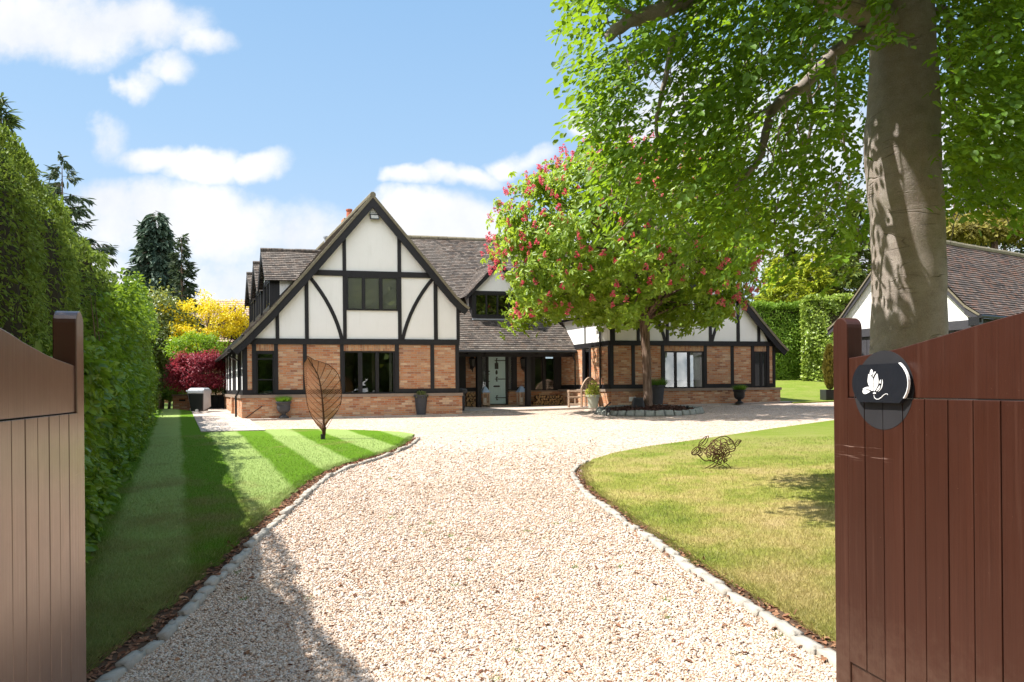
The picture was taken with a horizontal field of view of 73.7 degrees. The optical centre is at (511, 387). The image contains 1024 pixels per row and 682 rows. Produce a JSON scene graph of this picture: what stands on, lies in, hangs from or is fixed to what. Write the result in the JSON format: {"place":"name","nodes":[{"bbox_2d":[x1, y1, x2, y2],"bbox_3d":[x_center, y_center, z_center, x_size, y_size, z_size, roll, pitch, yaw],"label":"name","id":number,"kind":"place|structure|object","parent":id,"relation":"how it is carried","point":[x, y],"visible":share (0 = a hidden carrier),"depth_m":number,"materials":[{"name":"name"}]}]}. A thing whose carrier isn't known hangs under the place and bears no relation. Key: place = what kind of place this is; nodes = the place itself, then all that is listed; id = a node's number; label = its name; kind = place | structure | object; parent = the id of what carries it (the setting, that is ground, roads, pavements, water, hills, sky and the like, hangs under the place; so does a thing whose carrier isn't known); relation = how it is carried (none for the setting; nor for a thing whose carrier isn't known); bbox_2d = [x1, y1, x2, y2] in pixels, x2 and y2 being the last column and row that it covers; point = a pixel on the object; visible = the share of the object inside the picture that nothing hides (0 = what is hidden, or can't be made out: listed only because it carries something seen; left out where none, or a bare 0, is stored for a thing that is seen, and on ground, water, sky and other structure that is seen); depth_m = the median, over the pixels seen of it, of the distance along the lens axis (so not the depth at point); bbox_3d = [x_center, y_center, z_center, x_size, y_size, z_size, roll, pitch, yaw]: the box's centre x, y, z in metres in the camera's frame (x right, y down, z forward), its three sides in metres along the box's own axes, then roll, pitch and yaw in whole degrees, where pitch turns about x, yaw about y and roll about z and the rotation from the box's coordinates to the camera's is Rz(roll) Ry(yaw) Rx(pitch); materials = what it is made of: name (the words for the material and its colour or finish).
{"place":"outdoors","nodes":[
{"label":"outdoors","id":0,"kind":"place"},
{"bbox_2d":[157,401,189,410],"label":"ground","id":1,"kind":"structure","parent":0,"point":[165,405],"depth_m":39.51,"materials":[{"name":"green plant"}]},
{"bbox_2d":[0,92,37,191],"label":"conifer tree","id":2,"kind":"object","parent":1,"relation":"on","point":[9,119],"visible":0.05,"depth_m":13.47,"materials":[{"name":"green plant"}]},
{"bbox_2d":[0,118,150,431],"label":"conifer hedge","id":3,"kind":"object","parent":1,"relation":"on","point":[47,270],"visible":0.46,"depth_m":6.10,"materials":[{"name":"green plant"}]},
{"bbox_2d":[38,151,118,281],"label":"conifer tree","id":4,"kind":"object","parent":1,"relation":"on","point":[74,199],"visible":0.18,"depth_m":40.08,"materials":[{"name":"green plant"}]},
{"bbox_2d":[14,267,162,563],"bbox_3d":[-7.829,-0.565,13.872,1.011,4.310,21.026,-1,0,-26],"label":"leafy hedge","id":5,"kind":"object","parent":1,"relation":"on","point":[119,386],"visible":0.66,"depth_m":9.59,"materials":[{"name":"green plant"}]},
{"bbox_2d":[95,666,127,681],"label":"edging sett","id":6,"kind":"object","parent":1,"relation":"on","point":[114,674],"visible":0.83,"depth_m":3.46,"materials":[{"name":"stone"}]},
{"bbox_2d":[115,650,145,671],"bbox_3d":[-2.038,1.496,3.658,0.074,0.126,0.200,-4,-1,-3],"label":"edging sett","id":7,"kind":"object","parent":1,"relation":"on","point":[130,660],"visible":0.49,"depth_m":3.63,"materials":[{"name":"stone"}]},
{"bbox_2d":[138,640,163,654],"bbox_3d":[-2.036,1.500,3.848,0.066,0.112,0.177,4,-3,-2],"label":"edging sett","id":8,"kind":"object","parent":1,"relation":"on","point":[151,647],"visible":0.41,"depth_m":3.83,"materials":[{"name":"stone"}]},
{"bbox_2d":[146,335,159,413],"bbox_3d":[-16.191,-0.561,27.726,3.174,4.413,8.554,-1,0,-26],"label":"conifer hedge","id":9,"kind":"object","parent":1,"relation":"on","point":[155,394],"visible":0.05,"depth_m":30.12,"materials":[{"name":"green plant"}]},
{"bbox_2d":[123,210,192,394],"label":"conifer tree","id":10,"kind":"object","parent":1,"relation":"on","point":[153,249],"visible":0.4,"depth_m":44.36,"materials":[{"name":"green plant"}]},
{"bbox_2d":[156,623,177,640],"bbox_3d":[-2.041,1.478,4.046,0.066,0.112,0.177,-1,0,-8],"label":"edging sett","id":11,"kind":"object","parent":1,"relation":"on","point":[166,632],"visible":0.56,"depth_m":4.02,"materials":[{"name":"stone"}]},
{"bbox_2d":[155,355,183,408],"bbox_3d":[-16.579,-0.331,33.030,2.342,3.002,2.040,-1,0,0],"label":"evergreen shrub","id":12,"kind":"object","parent":1,"relation":"on","point":[161,371],"visible":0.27,"depth_m":32.50,"materials":[{"name":"green plant"}]},
{"bbox_2d":[140,278,205,408],"bbox_3d":[-17.116,-2.098,33.062,4.880,6.555,3.640,-1,0,0],"label":"laurel bush","id":13,"kind":"object","parent":1,"relation":"on","point":[164,318],"visible":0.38,"depth_m":32.25,"materials":[{"name":"green plant"}]},
{"bbox_2d":[160,383,185,401],"bbox_3d":[-15.232,0.465,30.764,1.200,1.375,1.221,-1,0,11],"label":"shrub","id":14,"kind":"object","parent":1,"relation":"on","point":[166,395],"visible":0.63,"depth_m":30.58,"materials":[{"name":"green plant"}]},
{"bbox_2d":[168,614,188,626],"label":"edging sett","id":15,"kind":"object","parent":1,"relation":"on","point":[180,619],"visible":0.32,"depth_m":4.25,"materials":[{"name":"stone"}]},
{"bbox_2d":[171,394,189,409],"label":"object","id":16,"kind":"structure","parent":1,"relation":"on","point":[180,401],"depth_m":30.10,"materials":[{"name":"wood"}]},
{"bbox_2d":[165,233,208,373],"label":"conifer tree","id":17,"kind":"object","parent":1,"relation":"on","point":[181,284],"visible":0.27,"depth_m":41.94,"materials":[{"name":"green plant"}]},
{"bbox_2d":[177,601,199,615],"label":"edging sett","id":18,"kind":"object","parent":1,"relation":"on","point":[189,608],"visible":0.48,"depth_m":4.41,"materials":[{"name":"stone"}]},
{"bbox_2d":[160,347,225,393],"bbox_3d":[-13.723,-0.321,29.614,3.031,2.928,2.170,-1,0,0],"label":"red acer","id":19,"kind":"object","parent":1,"relation":"on","point":[188,376],"visible":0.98,"depth_m":29.27,"materials":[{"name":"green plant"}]},
{"bbox_2d":[156,329,231,382],"bbox_3d":[-14.029,-0.736,30.617,3.193,3.759,2.116,-1,0,0],"label":"lime acer","id":20,"kind":"object","parent":1,"relation":"on","point":[195,337],"visible":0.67,"depth_m":30.18,"materials":[{"name":"green plant"}]},
{"bbox_2d":[190,592,206,605],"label":"edging sett","id":21,"kind":"object","parent":1,"relation":"on","point":[200,597],"visible":0.46,"depth_m":4.61,"materials":[{"name":"stone"}]},
{"bbox_2d":[155,289,248,373],"bbox_3d":[-14.424,-1.787,32.456,4.559,5.871,3.612,-1,0,0],"label":"golden tree","id":22,"kind":"object","parent":1,"relation":"on","point":[227,319],"visible":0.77,"depth_m":32.34,"materials":[{"name":"yellow plant"}]},
{"bbox_2d":[196,585,215,595],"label":"edging sett","id":23,"kind":"object","parent":1,"relation":"on","point":[208,589],"visible":0.39,"depth_m":4.79,"materials":[{"name":"stone"}]},
{"bbox_2d":[164,299,248,402],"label":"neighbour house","id":24,"kind":"structure","parent":1,"relation":"on","point":[242,302],"depth_m":49.03,"materials":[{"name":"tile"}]},
{"bbox_2d":[204,575,220,585],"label":"edging sett","id":25,"kind":"object","parent":1,"relation":"on","point":[212,580],"visible":0.46,"depth_m":4.97,"materials":[{"name":"stone"}]},
{"bbox_2d":[209,395,223,407],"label":"wooden gate","id":26,"kind":"structure","parent":1,"relation":"on","point":[217,401],"depth_m":30.09,"materials":[{"name":"black wood"}]},
{"bbox_2d":[221,563,238,573],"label":"edging sett","id":27,"kind":"object","parent":1,"relation":"on","point":[230,567],"visible":0.43,"depth_m":5.35,"materials":[{"name":"stone"}]},
{"bbox_2d":[219,307,248,341],"bbox_3d":[-14.186,-1.566,35.576,2.486,5.419,2.410,-1,0,0],"label":"purple tree","id":28,"kind":"object","parent":1,"relation":"on","point":[233,338],"visible":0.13,"depth_m":34.99,"materials":[{"name":"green plant"}]},
{"bbox_2d":[229,553,244,564],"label":"edging sett","id":29,"kind":"object","parent":1,"relation":"on","point":[239,558],"visible":0.48,"depth_m":5.55,"materials":[{"name":"stone"}]},
{"bbox_2d":[243,539,257,547],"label":"edging sett","id":30,"kind":"object","parent":1,"relation":"on","point":[251,543],"visible":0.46,"depth_m":6.05,"materials":[{"name":"stone"}]},
{"bbox_2d":[214,192,788,418],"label":"house","id":31,"kind":"structure","parent":1,"relation":"on","point":[374,305],"depth_m":24.31,"materials":[{"name":"paint"}]},
{"bbox_2d":[256,351,273,394],"bbox_3d":[-8.026,-0.493,22.191,0.566,1.429,0.068,-1,0,-12],"label":"window","id":32,"kind":"structure","parent":31,"relation":"in","point":[257,352],"depth_m":22.17,"materials":[{"name":"black glass"}]},
{"bbox_2d":[344,351,394,393],"bbox_3d":[-4.792,-0.522,22.890,1.698,1.429,0.068,-1,0,-12],"label":"window","id":33,"kind":"structure","parent":31,"relation":"in","point":[360,382],"depth_m":22.88,"materials":[{"name":"black glass"}]},
{"bbox_2d":[346,276,397,310],"bbox_3d":[-4.678,-3.159,22.861,1.706,1.132,0.068,-1,0,-12],"label":"window","id":34,"kind":"structure","parent":31,"relation":"in","point":[363,277],"depth_m":22.88,"materials":[{"name":"black glass"}]},
{"bbox_2d":[481,385,490,404],"bbox_3d":[-1.112,0.302,28.059,0.330,0.814,0.422,-1,0,-26],"label":"floor lantern","id":35,"kind":"object","parent":31,"relation":"on","point":[485,390],"visible":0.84,"depth_m":27.95,"materials":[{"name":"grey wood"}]},
{"bbox_2d":[489,357,505,403],"bbox_3d":[-0.640,-0.329,28.735,0.761,1.992,0.104,-1,0,-12],"label":"front door","id":36,"kind":"structure","parent":31,"relation":"in","point":[497,389],"depth_m":28.73,"materials":[{"name":"paint"}]},
{"bbox_2d":[516,386,524,404],"bbox_3d":[0.394,0.288,28.385,0.330,0.814,0.422,-1,0,-26],"label":"floor lantern","id":37,"kind":"object","parent":31,"relation":"on","point":[521,389],"visible":1,"depth_m":28.31,"materials":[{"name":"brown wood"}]},
{"bbox_2d":[534,357,554,389],"bbox_3d":[1.376,-0.647,29.170,0.934,1.500,0.068,-1,0,-12],"label":"window","id":38,"kind":"structure","parent":31,"relation":"in","point":[543,358],"depth_m":29.14,"materials":[{"name":"black glass"}]},
{"bbox_2d":[665,380,696,386],"bbox_3d":[6.508,-0.133,26.898,1.579,0.383,0.306,-1,0,-12],"label":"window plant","id":39,"kind":"object","parent":31,"relation":"in","point":[682,383],"depth_m":26.86,"materials":[{"name":"white plant"}]},
{"bbox_2d":[664,351,703,387],"bbox_3d":[6.690,-0.713,26.644,1.668,1.440,0.417,-1,0,0],"label":"window","id":40,"kind":"structure","parent":31,"relation":"in","point":[699,354],"depth_m":26.67,"materials":[{"name":"black glass"}]},
{"bbox_2d":[754,351,766,386],"bbox_3d":[9.912,-0.742,27.344,0.578,1.440,0.146,-1,0,-5],"label":"window","id":41,"kind":"structure","parent":31,"relation":"in","point":[759,356],"depth_m":27.33,"materials":[{"name":"black glass"}]},
{"bbox_2d":[640,531,653,541],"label":"edging sett","id":42,"kind":"object","parent":1,"relation":"on","point":[645,535],"visible":0.49,"depth_m":6.13,"materials":[{"name":"stone"}]},
{"bbox_2d":[654,541,667,552],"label":"edging sett","id":43,"kind":"object","parent":1,"relation":"on","point":[661,546],"visible":0.51,"depth_m":5.77,"materials":[{"name":"stone"}]},
{"bbox_2d":[672,555,689,562],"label":"edging sett","id":44,"kind":"object","parent":1,"relation":"on","point":[677,558],"visible":0.4,"depth_m":5.41,"materials":[{"name":"stone"}]},
{"bbox_2d":[678,561,695,571],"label":"edging sett","id":45,"kind":"object","parent":1,"relation":"on","point":[686,566],"visible":0.44,"depth_m":5.23,"materials":[{"name":"stone"}]},
{"bbox_2d":[690,568,708,580],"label":"edging sett","id":46,"kind":"object","parent":1,"relation":"on","point":[698,572],"visible":0.48,"depth_m":5.02,"materials":[{"name":"stone"}]},
{"bbox_2d":[701,573,723,587],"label":"edging sett","id":47,"kind":"object","parent":1,"relation":"on","point":[709,579],"visible":0.43,"depth_m":4.84,"materials":[{"name":"stone"}]},
{"bbox_2d":[713,583,731,596],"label":"edging sett","id":48,"kind":"object","parent":1,"relation":"on","point":[722,589],"visible":0.54,"depth_m":4.64,"materials":[{"name":"stone"}]},
{"bbox_2d":[726,591,750,606],"bbox_3d":[1.487,1.425,4.484,0.072,0.122,0.197,-3,3,-15],"label":"edging sett","id":49,"kind":"object","parent":1,"relation":"on","point":[738,599],"visible":0.43,"depth_m":4.47,"materials":[{"name":"stone"}]},
{"bbox_2d":[743,601,764,615],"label":"edging sett","id":50,"kind":"object","parent":1,"relation":"on","point":[753,609],"visible":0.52,"depth_m":4.27,"materials":[{"name":"stone"}]},
{"bbox_2d":[758,611,779,628],"bbox_3d":[1.560,1.437,4.106,0.075,0.128,0.202,2,3,-8],"label":"edging sett","id":51,"kind":"object","parent":1,"relation":"on","point":[772,619],"visible":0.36,"depth_m":4.11,"materials":[{"name":"stone"}]},
{"bbox_2d":[748,231,813,300],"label":"tall conifer","id":52,"kind":"object","parent":1,"relation":"on","point":[768,264],"depth_m":46.73,"materials":[{"name":"green plant"}]},
{"bbox_2d":[775,620,803,637],"bbox_3d":[1.591,1.425,3.924,0.072,0.121,0.195,0,3,-10],"label":"edging sett","id":53,"kind":"object","parent":1,"relation":"on","point":[787,629],"visible":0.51,"depth_m":3.91,"materials":[{"name":"stone"}]},
{"bbox_2d":[790,635,823,654],"bbox_3d":[1.614,1.443,3.731,0.078,0.132,0.211,3,-2,-12],"label":"edging sett","id":54,"kind":"object","parent":1,"relation":"on","point":[810,646],"visible":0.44,"depth_m":3.71,"materials":[{"name":"stone"}]},
{"bbox_2d":[816,648,835,666],"bbox_3d":[1.672,1.443,3.547,0.073,0.124,0.198,1,3,-11],"label":"edging sett","id":55,"kind":"object","parent":1,"relation":"on","point":[829,654],"visible":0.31,"depth_m":3.56,"materials":[{"name":"stone"}]},
{"bbox_2d":[791,198,866,297],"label":"tall conifer","id":56,"kind":"object","parent":1,"relation":"on","point":[821,220],"visible":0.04,"depth_m":45.60,"materials":[{"name":"green plant"}]},
{"bbox_2d":[830,188,870,292],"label":"tall conifer","id":57,"kind":"object","parent":1,"relation":"on","point":[866,253],"visible":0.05,"depth_m":44.51,"materials":[{"name":"green plant"}]},
{"bbox_2d":[827,240,1023,400],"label":"garage","id":58,"kind":"structure","parent":1,"relation":"on","point":[984,283],"depth_m":21.77,"materials":[{"name":"tile"}]},
{"bbox_2d":[862,330,967,399],"bbox_3d":[12.135,-0.350,21.320,0.080,2.629,3.993,-1,0,-29],"label":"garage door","id":59,"kind":"structure","parent":58,"relation":"in","point":[865,340],"depth_m":22.25,"materials":[{"name":"white"}]},
{"bbox_2d":[942,162,987,245],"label":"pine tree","id":60,"kind":"object","parent":1,"relation":"on","point":[948,171],"visible":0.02,"depth_m":47.78,"materials":[{"name":"green plant"}]},
{"bbox_2d":[942,127,1013,246],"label":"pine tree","id":61,"kind":"object","parent":1,"relation":"on","point":[965,212],"visible":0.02,"depth_m":50.13,"materials":[{"name":"green plant"}]},
{"bbox_2d":[946,204,1023,248],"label":"orange green shrub","id":62,"kind":"object","parent":1,"relation":"on","point":[967,232],"visible":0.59,"depth_m":41.12,"materials":[{"name":"green plant"}]},
{"bbox_2d":[974,146,1023,253],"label":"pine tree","id":63,"kind":"object","parent":1,"relation":"on","point":[1004,247],"visible":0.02,"depth_m":47.40,"materials":[{"name":"green plant"}]},
{"bbox_2d":[190,408,265,431],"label":"patio","id":64,"kind":"structure","parent":0,"point":[217,420],"depth_m":20.27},
{"bbox_2d":[187,388,211,411],"bbox_3d":[-12.203,0.466,26.664,0.709,0.933,0.734,-1,0,0],"label":"barbecue","id":65,"kind":"object","parent":64,"relation":"on","point":[199,399],"visible":0.99,"depth_m":26.37,"materials":[{"name":"black metal"}]},
{"bbox_2d":[85,409,413,672],"bbox_3d":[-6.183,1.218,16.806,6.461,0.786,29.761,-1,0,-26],"label":"lawn","id":66,"kind":"structure","parent":0,"point":[172,424],"depth_m":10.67,"materials":[{"name":"green plant"}]},
{"bbox_2d":[303,356,341,438],"bbox_3d":[-4.220,0.254,15.178,0.847,1.959,0.153,-1,0,0],"label":"leaf sculpture","id":67,"kind":"object","parent":66,"relation":"on","point":[310,361],"visible":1,"depth_m":15.16,"materials":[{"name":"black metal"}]},
{"bbox_2d":[86,440,412,681],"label":"soil strip","id":68,"kind":"object","parent":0,"point":[189,594],"visible":0.23,"depth_m":4.41,"materials":[{"name":"brown soil"}]},
{"bbox_2d":[86,437,415,681],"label":"leaf litter","id":69,"kind":"object","parent":68,"relation":"on","point":[145,638],"visible":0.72,"depth_m":4.96,"materials":[{"name":"brown plant"}]},
{"bbox_2d":[250,413,473,420],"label":"path","id":70,"kind":"structure","parent":0,"point":[349,417],"depth_m":22.41,"materials":[{"name":"beige stone"}]},
{"bbox_2d":[273,395,292,417],"bbox_3d":[-7.330,0.586,21.927,0.650,0.762,0.640,-1,0,31],"label":"planted urn","id":71,"kind":"object","parent":70,"relation":"on","point":[283,405],"visible":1,"depth_m":21.79,"materials":[{"name":"grey stone"}]},
{"bbox_2d":[414,391,427,414],"bbox_3d":[-3.076,0.487,23.072,0.559,0.819,0.550,-1,0,0],"label":"planted pot","id":72,"kind":"object","parent":70,"relation":"on","point":[421,402],"visible":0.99,"depth_m":22.92,"materials":[{"name":"grey stone"}]},
{"bbox_2d":[459,388,466,409],"bbox_3d":[-1.846,0.416,25.184,0.400,0.820,0.400,-1,0,0],"label":"tall urn","id":73,"kind":"object","parent":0,"point":[463,391],"visible":0.62,"depth_m":25.09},
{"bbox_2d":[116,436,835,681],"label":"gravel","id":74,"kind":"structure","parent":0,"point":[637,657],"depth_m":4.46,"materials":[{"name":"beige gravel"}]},
{"bbox_2d":[174,441,821,681],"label":"fallen leaves","id":75,"kind":"object","parent":74,"relation":"on","point":[506,661],"visible":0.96,"depth_m":4.07,"materials":[{"name":"plant"}]},
{"bbox_2d":[232,445,783,680],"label":"weeds","id":76,"kind":"object","parent":74,"relation":"on","point":[665,599],"visible":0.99,"depth_m":4.88,"materials":[{"name":"green plant"}]},
{"bbox_2d":[144,402,833,681],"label":"gravel drive","id":77,"kind":"structure","parent":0,"point":[617,433],"depth_m":14.28,"materials":[{"name":"beige gravel"}]},
{"bbox_2d":[0,311,85,681],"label":"gate","id":78,"kind":"structure","parent":77,"relation":"on","point":[42,567],"depth_m":2.18,"materials":[{"name":"brown paint"}]},
{"bbox_2d":[585,380,600,407],"bbox_3d":[3.021,0.216,25.410,0.643,1.048,0.649,-1,0,0],"label":"planted pot","id":79,"kind":"object","parent":77,"relation":"on","point":[592,399],"visible":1,"depth_m":25.30,"materials":[{"name":"white plant"}]},
{"bbox_2d":[665,547,679,558],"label":"edging sett","id":80,"kind":"object","parent":77,"relation":"on","point":[670,551],"visible":0.52,"depth_m":5.57,"materials":[{"name":"stone"}]},
{"bbox_2d":[833,312,1023,681],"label":"gate","id":81,"kind":"structure","parent":77,"relation":"on","point":[929,539],"depth_m":2.61,"materials":[{"name":"brown paint"}]},
{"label":"bark bed","id":82,"kind":"structure","parent":77,"relation":"on","visible":0},
{"bbox_2d":[480,130,784,406],"bbox_3d":[3.805,-3.597,22.883,9.889,9.494,9.151,-1,0,0],"label":"chestnut tree","id":83,"kind":"object","parent":82,"relation":"on","point":[597,283],"visible":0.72,"depth_m":20.84,"materials":[{"name":"green plant"}]},
{"bbox_2d":[631,397,644,407],"bbox_3d":[4.166,0.497,22.690,0.435,0.360,0.313,-1,0,0],"label":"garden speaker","id":84,"kind":"object","parent":82,"relation":"on","point":[638,401],"visible":0.81,"depth_m":22.62},
{"bbox_2d":[601,403,693,411],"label":"bark chips","id":85,"kind":"object","parent":82,"relation":"on","point":[654,407],"visible":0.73,"depth_m":22.37,"materials":[{"name":"brown wood"}]},
{"bbox_2d":[0,0,1023,390],"label":"sky","id":86,"kind":"structure","parent":0,"point":[251,125],"materials":[{"name":"blue"}]},
{"bbox_2d":[462,405,601,412],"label":"path","id":87,"kind":"structure","parent":0,"point":[472,409],"depth_m":25.79,"materials":[{"name":"beige stone"}]},
{"bbox_2d":[567,377,596,406],"bbox_3d":[2.758,0.161,26.434,0.565,1.158,1.417,-1,0,38],"label":"garden bench","id":88,"kind":"object","parent":87,"relation":"on","point":[581,391],"visible":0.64,"depth_m":26.00,"materials":[{"name":"brown wood"}]},
{"bbox_2d":[576,476,835,650],"bbox_3d":[1.382,1.358,6.626,0.501,0.219,6.286,-1,0,-7],"label":"soil strip","id":89,"kind":"object","parent":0,"point":[791,620],"visible":0.12,"depth_m":4.54,"materials":[{"name":"brown soil"}]},
{"bbox_2d":[569,463,835,660],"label":"leaf litter","id":90,"kind":"object","parent":89,"relation":"on","point":[786,617],"visible":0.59,"depth_m":4.81,"materials":[{"name":"brown plant"}]},
{"bbox_2d":[578,420,835,641],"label":"lawn","id":91,"kind":"structure","parent":0,"point":[815,430],"depth_m":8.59,"materials":[{"name":"green plant"}]},
{"bbox_2d":[691,436,741,468],"bbox_3d":[3.029,0.975,10.105,0.746,0.536,0.298,-1,0,0],"label":"hare sculpture","id":92,"kind":"object","parent":91,"relation":"on","point":[720,449],"visible":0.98,"depth_m":10.05,"materials":[{"name":"plant"}]},
{"bbox_2d":[545,0,1023,399],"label":"beech tree","id":93,"kind":"object","parent":91,"relation":"on","point":[907,197],"visible":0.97,"depth_m":7.57,"materials":[{"name":"green plant"}]},
{"bbox_2d":[684,401,799,405],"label":"path","id":94,"kind":"structure","parent":0,"point":[717,404],"depth_m":26.47,"materials":[{"name":"grey stone"}]},
{"bbox_2d":[652,378,667,403],"bbox_3d":[5.376,0.127,25.375,1.055,1.128,1.061,-1,0,0],"label":"planted pot","id":95,"kind":"object","parent":94,"relation":"on","point":[658,385],"visible":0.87,"depth_m":25.18,"materials":[{"name":"grey stone"}]},
{"bbox_2d":[731,384,747,403],"bbox_3d":[8.702,0.213,26.169,0.702,0.773,0.625,-1,0,38],"label":"planted urn","id":96,"kind":"object","parent":94,"relation":"on","point":[739,390],"visible":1,"depth_m":26.02,"materials":[{"name":"black stone"}]},
{"bbox_2d":[776,380,833,403],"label":"lawn","id":97,"kind":"structure","parent":0,"point":[803,391],"depth_m":31.56,"materials":[{"name":"green plant"}]},
{"bbox_2d":[750,299,804,379],"bbox_3d":[14.392,-1.792,37.955,3.614,6.324,2.590,-1,0,0],"label":"clipped hedge","id":98,"kind":"object","parent":97,"relation":"on","point":[781,319],"visible":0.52,"depth_m":37.06,"materials":[{"name":"green plant"}]},
{"bbox_2d":[754,254,803,303],"bbox_3d":[15.912,-4.173,40.371,4.203,7.451,4.707,-1,0,0],"label":"garden conifer","id":99,"kind":"object","parent":97,"relation":"on","point":[786,288],"visible":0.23,"depth_m":39.94,"materials":[{"name":"yellow plant"}]},
{"bbox_2d":[782,247,840,312],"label":"garden conifer","id":100,"kind":"object","parent":97,"relation":"on","point":[804,290],"visible":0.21,"depth_m":40.58,"materials":[{"name":"yellow plant"}]},
{"bbox_2d":[798,292,853,381],"bbox_3d":[17.768,-1.922,36.494,4.603,6.524,3.331,-1,0,22],"label":"ivy hedge","id":101,"kind":"object","parent":97,"relation":"on","point":[820,318],"visible":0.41,"depth_m":36.01,"materials":[{"name":"green plant"}]},
{"bbox_2d":[820,343,833,399],"bbox_3d":[12.984,-0.654,27.933,0.646,2.380,0.646,-1,0,0],"label":"planter","id":102,"kind":"object","parent":97,"relation":"on","point":[828,370],"visible":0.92,"depth_m":27.79,"materials":[{"name":"black metal"}]},
{"bbox_2d":[810,243,870,295],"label":"garden conifer","id":103,"kind":"object","parent":97,"relation":"on","point":[852,283],"visible":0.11,"depth_m":40.86,"materials":[{"name":"green plant"}]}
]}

